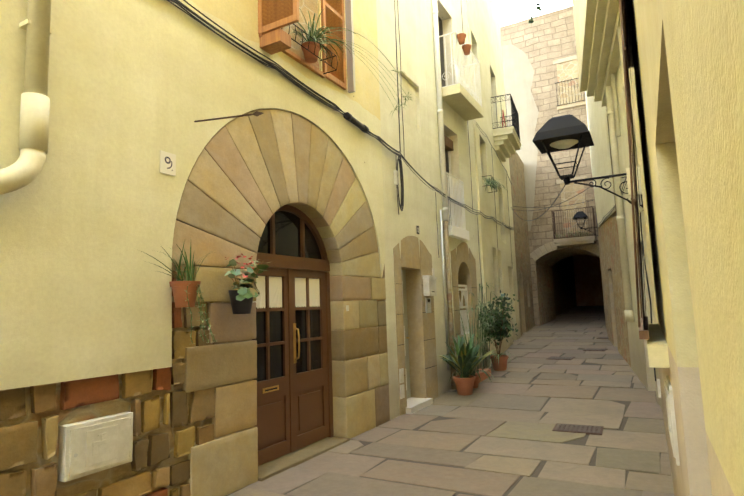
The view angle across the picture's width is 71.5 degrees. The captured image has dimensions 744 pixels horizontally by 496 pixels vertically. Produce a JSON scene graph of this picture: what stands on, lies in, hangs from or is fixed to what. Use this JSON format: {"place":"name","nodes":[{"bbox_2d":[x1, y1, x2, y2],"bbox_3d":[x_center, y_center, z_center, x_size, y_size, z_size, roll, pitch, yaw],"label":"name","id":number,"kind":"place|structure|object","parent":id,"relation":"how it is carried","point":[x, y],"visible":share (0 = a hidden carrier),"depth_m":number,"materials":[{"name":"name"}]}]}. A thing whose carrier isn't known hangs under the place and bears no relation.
{"place":"outdoors","nodes":[
{"label":"outdoors","id":0,"kind":"place"},
{"bbox_2d":[226,306,674,495],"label":"street ground","id":1,"kind":"structure","parent":0,"point":[580,441],"depth_m":5.89,"materials":[{"name":"grey stone"}]},
{"bbox_2d":[0,0,389,495],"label":"house wall","id":2,"kind":"structure","parent":1,"relation":"on","point":[88,214],"depth_m":3.79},
{"bbox_2d":[0,0,51,194],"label":"downpipe","id":3,"kind":"object","parent":2,"relation":"attached to","point":[25,168],"visible":1,"depth_m":3.19,"materials":[{"name":"beige metal"}]},
{"bbox_2d":[0,271,215,495],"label":"stone wall base","id":4,"kind":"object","parent":2,"relation":"attached to","point":[18,444],"depth_m":3.76,"materials":[{"name":"brown stone"}]},
{"bbox_2d":[58,412,132,481],"bbox_3d":[-1.859,1.332,3.503,0.100,0.340,0.480,-6,-7,29],"label":"utility box","id":5,"kind":"object","parent":4,"relation":"in","point":[91,446],"visible":1,"depth_m":3.44,"materials":[{"name":"white plastic"}]},
{"bbox_2d":[160,150,175,175],"bbox_3d":[-1.649,-0.683,4.174,0.009,0.180,0.150,-6,-7,29],"label":"house number tile","id":6,"kind":"object","parent":2,"relation":"attached to","point":[167,163],"visible":1,"depth_m":4.17,"materials":[{"name":"white ceramic"}]},
{"bbox_2d":[141,241,217,344],"bbox_3d":[-1.529,0.303,3.898,0.401,0.860,0.823,-6,-7,29],"label":"potted plant","id":7,"kind":"object","parent":2,"relation":"attached to","point":[185,293],"visible":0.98,"depth_m":4.00,"materials":[{"name":"green plant"}]},
{"bbox_2d":[194,111,262,121],"bbox_3d":[-1.209,-1.083,4.301,0.780,0.105,0.016,-5,-7,27],"label":"metal rod","id":8,"kind":"object","parent":2,"relation":"attached to","point":[256,113],"visible":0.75,"depth_m":4.27,"materials":[{"name":"brown metal"}]},
{"bbox_2d":[172,109,389,495],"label":"house arch stones","id":9,"kind":"object","parent":2,"relation":"attached to","point":[249,176],"visible":0.83,"depth_m":5.12,"materials":[{"name":"beige stone"}]},
{"bbox_2d":[224,253,269,313],"bbox_3d":[-1.095,0.314,4.607,0.385,0.540,0.513,-6,-7,29],"label":"potted plant","id":10,"kind":"object","parent":9,"relation":"attached to","point":[242,296],"visible":1,"depth_m":4.54,"materials":[{"name":"green plant"}]},
{"bbox_2d":[252,205,348,465],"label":"house door","id":11,"kind":"structure","parent":9,"relation":"in","point":[294,371],"depth_m":5.76,"materials":[{"name":"brown wood"}]},
{"bbox_2d":[258,0,355,92],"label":"house shuttered window","id":12,"kind":"structure","parent":2,"relation":"in","point":[274,16],"depth_m":6.33,"materials":[{"name":"brown wood"}]},
{"bbox_2d":[290,8,410,114],"bbox_3d":[-0.304,-2.265,5.835,1.657,1.203,1.206,-1,-7,-9],"label":"potted plant","id":13,"kind":"object","parent":12,"relation":"attached to","point":[309,57],"visible":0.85,"depth_m":5.89,"materials":[{"name":"green plant"}]},
{"bbox_2d":[167,0,513,229],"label":"facade cables","id":14,"kind":"object","parent":2,"relation":"attached to","point":[354,121],"visible":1,"depth_m":6.36,"materials":[{"name":"black plastic"}]},
{"bbox_2d":[376,0,486,419],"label":"house wall","id":15,"kind":"structure","parent":1,"relation":"on","point":[420,150],"depth_m":8.97,"materials":[{"name":"beige paint"}]},
{"bbox_2d":[401,270,432,413],"bbox_3d":[0.562,1.425,8.107,0.407,2.210,0.844,-6,-7,29],"label":"house door","id":16,"kind":"structure","parent":15,"relation":"in","point":[414,405],"depth_m":8.36,"materials":[{"name":"white stone"}]},
{"bbox_2d":[399,226,456,398],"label":"utility boxes","id":17,"kind":"object","parent":15,"relation":"attached to","point":[429,286],"visible":0.94,"depth_m":8.53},
{"bbox_2d":[393,236,481,415],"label":"stone door surrounds","id":18,"kind":"object","parent":15,"relation":"attached to","point":[463,265],"visible":0.79,"depth_m":8.56,"materials":[{"name":"beige stone"}]},
{"bbox_2d":[432,0,455,388],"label":"downpipe","id":19,"kind":"object","parent":15,"relation":"attached to","point":[445,209],"visible":0.92,"depth_m":9.63,"materials":[{"name":"grey metal"}]},
{"bbox_2d":[439,31,483,240],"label":"house balconies","id":20,"kind":"structure","parent":15,"relation":"attached to","point":[459,99],"depth_m":10.39,"materials":[{"name":"beige concrete"}]},
{"bbox_2d":[458,284,469,334],"bbox_3d":[1.800,1.245,10.443,0.049,1.010,0.846,-6,-7,29],"label":"door","id":21,"kind":"structure","parent":15,"relation":"attached to","point":[464,317],"depth_m":10.59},
{"bbox_2d":[440,334,497,394],"bbox_3d":[1.586,1.993,8.869,1.064,1.019,0.983,-6,-7,29],"label":"potted aspidistra","id":22,"kind":"object","parent":1,"relation":"on","point":[464,359],"visible":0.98,"depth_m":8.75,"materials":[{"name":"plant"}]},
{"bbox_2d":[449,307,497,387],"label":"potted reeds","id":23,"kind":"object","parent":1,"relation":"on","point":[476,381],"visible":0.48,"depth_m":9.25,"materials":[{"name":"plant"}]},
{"bbox_2d":[468,282,496,382],"bbox_3d":[2.208,1.631,10.182,0.594,1.916,1.728,-4,-7,20],"label":"bamboo planter","id":24,"kind":"object","parent":1,"relation":"on","point":[483,376],"visible":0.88,"depth_m":10.30,"materials":[{"name":"green plant"}]},
{"bbox_2d":[466,0,520,367],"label":"house wall","id":25,"kind":"structure","parent":1,"relation":"on","point":[498,263],"depth_m":14.32,"materials":[{"name":"beige paint"}]},
{"bbox_2d":[397,0,592,313],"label":"overhead cables","id":26,"kind":"object","parent":25,"relation":"attached to","point":[493,175],"visible":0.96,"depth_m":11.59,"materials":[{"name":"black plastic"}]},
{"bbox_2d":[491,94,520,161],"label":"iron balcony","id":27,"kind":"structure","parent":25,"relation":"attached to","point":[507,143],"depth_m":14.91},
{"bbox_2d":[479,290,518,370],"bbox_3d":[2.658,1.756,11.030,1.137,1.687,1.065,-6,-7,29],"label":"potted shrub","id":28,"kind":"object","parent":1,"relation":"on","point":[498,359],"visible":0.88,"depth_m":10.91,"materials":[{"name":"green plant"}]},
{"bbox_2d":[509,150,534,335],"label":"building wall","id":29,"kind":"structure","parent":1,"relation":"on","point":[523,267],"depth_m":18.90,"materials":[{"name":"brown paint"}]},
{"bbox_2d":[547,356,574,359],"bbox_3d":[4.393,2.567,12.030,0.550,0.042,0.400,-6,-8,34],"label":"manhole cover","id":30,"kind":"object","parent":1,"relation":"on","point":[560,358],"visible":1,"depth_m":11.97,"materials":[{"name":"grey metal"}]},
{"bbox_2d":[552,423,603,434],"bbox_3d":[2.506,2.198,6.279,0.550,0.026,0.400,-5,-7,26],"label":"drain grate","id":31,"kind":"object","parent":1,"relation":"on","point":[586,429],"visible":0.98,"depth_m":6.23,"materials":[{"name":"grey metal"}]},
{"bbox_2d":[552,59,603,314],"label":"archway tunnel","id":32,"kind":"structure","parent":1,"relation":"on","point":[577,280],"depth_m":27.11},
{"bbox_2d":[583,348,606,350],"bbox_3d":[5.644,2.572,13.053,0.500,0.039,0.350,-7,-8,36],"label":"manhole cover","id":33,"kind":"object","parent":1,"relation":"on","point":[589,349],"visible":0.96,"depth_m":12.99,"materials":[{"name":"brown metal"}]},
{"bbox_2d":[585,91,630,366],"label":"house wall","id":34,"kind":"structure","parent":1,"relation":"on","point":[608,240],"depth_m":12.74,"materials":[{"name":"paint"}]},
{"bbox_2d":[573,211,597,235],"bbox_3d":[7.809,-0.859,18.904,0.806,0.987,0.504,-5,-7,23],"label":"street lantern","id":35,"kind":"object","parent":34,"relation":"attached to","point":[579,215],"depth_m":18.86,"materials":[{"name":"black metal"}]},
{"bbox_2d":[595,30,655,380],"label":"house cables","id":36,"kind":"object","parent":34,"relation":"attached to","point":[642,243],"visible":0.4,"depth_m":7.39,"materials":[{"name":"black rubber"}]},
{"bbox_2d":[615,60,661,408],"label":"house wall","id":37,"kind":"structure","parent":1,"relation":"on","point":[641,368],"depth_m":8.84,"materials":[{"name":"paint"}]},
{"bbox_2d":[572,0,620,106],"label":"roof eaves","id":38,"kind":"object","parent":37,"relation":"attached to","point":[596,23],"visible":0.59,"depth_m":8.84,"materials":[{"name":"paint"}]},
{"bbox_2d":[605,25,642,321],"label":"house downpipes","id":39,"kind":"object","parent":37,"relation":"attached to","point":[613,112],"visible":0.62,"depth_m":9.36,"materials":[{"name":"beige metal"}]},
{"bbox_2d":[630,0,743,495],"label":"house wall","id":40,"kind":"structure","parent":1,"relation":"on","point":[687,74],"depth_m":0.69,"materials":[{"name":"paint"}]},
{"bbox_2d":[533,114,643,210],"bbox_3d":[3.192,-1.243,7.689,1.390,1.551,0.809,-6,-7,29],"label":"street lantern","id":41,"kind":"object","parent":40,"relation":"attached to","point":[562,133],"visible":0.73,"depth_m":7.68,"materials":[{"name":"black metal"}]},
{"bbox_2d":[619,0,669,367],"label":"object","id":42,"kind":"object","parent":40,"relation":"attached to","point":[657,347],"visible":1,"depth_m":2.84,"materials":[{"name":"brown wood"}]},
{"bbox_2d":[657,379,660,397],"bbox_3d":[3.919,1.913,7.054,0.035,0.230,0.140,-5,-7,27],"label":"utility box","id":43,"kind":"object","parent":40,"relation":"attached to","point":[659,388],"visible":1,"depth_m":6.99,"materials":[{"name":"white plastic"}]},
{"bbox_2d":[664,375,679,465],"bbox_3d":[1.396,0.772,2.366,0.076,0.310,0.460,-5,-7,27],"label":"utility box cover","id":44,"kind":"object","parent":40,"relation":"attached to","point":[672,429],"visible":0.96,"depth_m":2.19,"materials":[{"name":"white plastic"}]},
{"bbox_2d":[482,175,505,192],"bbox_3d":[2.962,-1.553,12.805,0.888,0.454,1.304,-6,-7,29],"label":"window box plant","id":45,"kind":"object","parent":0,"point":[492,182],"visible":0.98,"depth_m":12.73,"materials":[{"name":"green plant"}]},
{"bbox_2d":[494,0,572,26],"label":"sky","id":46,"kind":"structure","parent":0,"point":[509,11],"materials":[{"name":"white"}]},
{"bbox_2d":[500,6,599,325],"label":"tower wall","id":47,"kind":"structure","parent":0,"point":[535,49],"depth_m":20.97,"materials":[{"name":"beige stone"}]},
{"bbox_2d":[528,0,541,23],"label":"roof creeper","id":48,"kind":"object","parent":47,"relation":"attached to","point":[531,16],"visible":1,"depth_m":14.37,"materials":[{"name":"green plant"}]},
{"bbox_2d":[553,55,586,183],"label":"tower windows","id":49,"kind":"structure","parent":47,"relation":"in","point":[565,106],"depth_m":20.47,"materials":[{"name":"beige stone"}]},
{"bbox_2d":[552,207,596,246],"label":"balcony","id":50,"kind":"structure","parent":47,"relation":"attached to","point":[576,238],"depth_m":19.46,"materials":[{"name":"beige stone"}]}
]}

